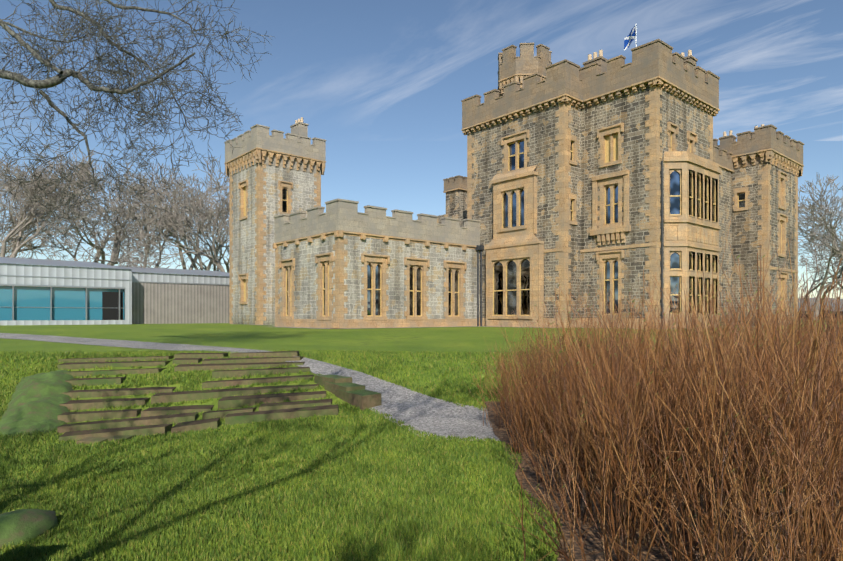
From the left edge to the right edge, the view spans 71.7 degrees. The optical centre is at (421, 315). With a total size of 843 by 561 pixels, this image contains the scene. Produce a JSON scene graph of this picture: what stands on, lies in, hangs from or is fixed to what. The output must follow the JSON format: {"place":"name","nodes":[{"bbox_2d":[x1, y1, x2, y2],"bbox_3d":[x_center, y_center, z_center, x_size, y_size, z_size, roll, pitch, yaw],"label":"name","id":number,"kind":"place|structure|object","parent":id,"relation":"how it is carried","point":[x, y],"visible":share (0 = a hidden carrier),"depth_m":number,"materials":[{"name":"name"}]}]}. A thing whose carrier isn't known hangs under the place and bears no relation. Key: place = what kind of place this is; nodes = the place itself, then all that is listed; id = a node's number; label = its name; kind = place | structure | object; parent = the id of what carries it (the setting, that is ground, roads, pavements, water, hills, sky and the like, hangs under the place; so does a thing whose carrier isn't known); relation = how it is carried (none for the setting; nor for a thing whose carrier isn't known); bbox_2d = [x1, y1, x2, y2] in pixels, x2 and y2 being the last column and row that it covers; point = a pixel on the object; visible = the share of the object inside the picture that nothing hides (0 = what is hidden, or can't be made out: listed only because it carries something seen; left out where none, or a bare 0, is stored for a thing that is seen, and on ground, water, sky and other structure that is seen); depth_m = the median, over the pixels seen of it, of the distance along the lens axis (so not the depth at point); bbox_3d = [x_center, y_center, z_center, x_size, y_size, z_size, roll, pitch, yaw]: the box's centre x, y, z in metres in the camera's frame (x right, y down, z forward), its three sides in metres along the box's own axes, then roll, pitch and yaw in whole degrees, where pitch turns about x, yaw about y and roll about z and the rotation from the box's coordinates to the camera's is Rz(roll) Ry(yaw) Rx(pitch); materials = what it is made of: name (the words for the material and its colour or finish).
{"place":"outdoors","nodes":[
{"label":"outdoors","id":0,"kind":"place"},
{"bbox_2d":[0,0,272,241],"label":"oak branch","id":1,"kind":"object","parent":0,"point":[46,83],"visible":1,"depth_m":12.93,"materials":[{"name":"brown plant"}]},
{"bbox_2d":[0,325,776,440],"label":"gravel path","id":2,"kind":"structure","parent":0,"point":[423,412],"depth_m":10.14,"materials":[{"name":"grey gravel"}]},
{"bbox_2d":[0,318,841,560],"bbox_3d":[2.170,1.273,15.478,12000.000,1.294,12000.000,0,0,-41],"label":"ground","id":3,"kind":"structure","parent":0,"point":[411,340],"depth_m":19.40,"materials":[{"name":"green plant"}]},
{"bbox_2d":[0,509,58,547],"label":"boulder and wall stones","id":4,"kind":"object","parent":3,"relation":"on","point":[19,524],"visible":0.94,"depth_m":4.49,"materials":[{"name":"green stone"}]},
{"bbox_2d":[0,257,229,324],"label":"modern building","id":5,"kind":"structure","parent":3,"relation":"on","point":[41,292],"depth_m":46.61,"materials":[{"name":"grey metal"}]},
{"bbox_2d":[0,351,380,443],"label":"stone steps","id":6,"kind":"structure","parent":3,"relation":"on","point":[41,402],"depth_m":10.42,"materials":[{"name":"brown stone"}]},
{"bbox_2d":[0,139,842,320],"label":"bare trees","id":7,"kind":"object","parent":3,"relation":"on","point":[171,223],"visible":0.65,"depth_m":73.00,"materials":[{"name":"brown plant"}]},
{"bbox_2d":[224,39,803,327],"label":"castle","id":8,"kind":"structure","parent":3,"relation":"on","point":[619,172],"depth_m":34.54,"materials":[{"name":"stone"},{"name":"glass"},{"name":"timber"}]},
{"bbox_2d":[624,26,635,50],"bbox_3d":[12.828,-17.012,35.751,0.116,1.000,1.252,0,0,-13],"label":"flag","id":9,"kind":"object","parent":8,"relation":"attached to","point":[629,38],"visible":0.95,"depth_m":35.79,"materials":[{"name":"blue fabric"}]},
{"bbox_2d":[485,401,842,560],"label":"soil bed","id":10,"kind":"object","parent":3,"relation":"on","point":[592,544],"visible":0.06,"depth_m":4.70,"materials":[{"name":"brown soil"}]},
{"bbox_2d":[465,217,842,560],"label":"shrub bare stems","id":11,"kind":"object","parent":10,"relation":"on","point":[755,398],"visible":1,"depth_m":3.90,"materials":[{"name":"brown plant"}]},
{"bbox_2d":[0,0,842,298],"label":"sky","id":12,"kind":"structure","parent":0,"point":[384,83],"materials":[{"name":"blue"}]},
{"bbox_2d":[798,298,842,310],"bbox_3d":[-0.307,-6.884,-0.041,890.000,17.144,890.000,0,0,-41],"label":"distant wooded hill","id":13,"kind":"structure","parent":0,"point":[811,303],"depth_m":360.51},
{"bbox_2d":[798,311,842,318],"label":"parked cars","id":14,"kind":"object","parent":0,"point":[820,311],"visible":0.15,"depth_m":102.90,"materials":[{"name":"grey"}]}
]}

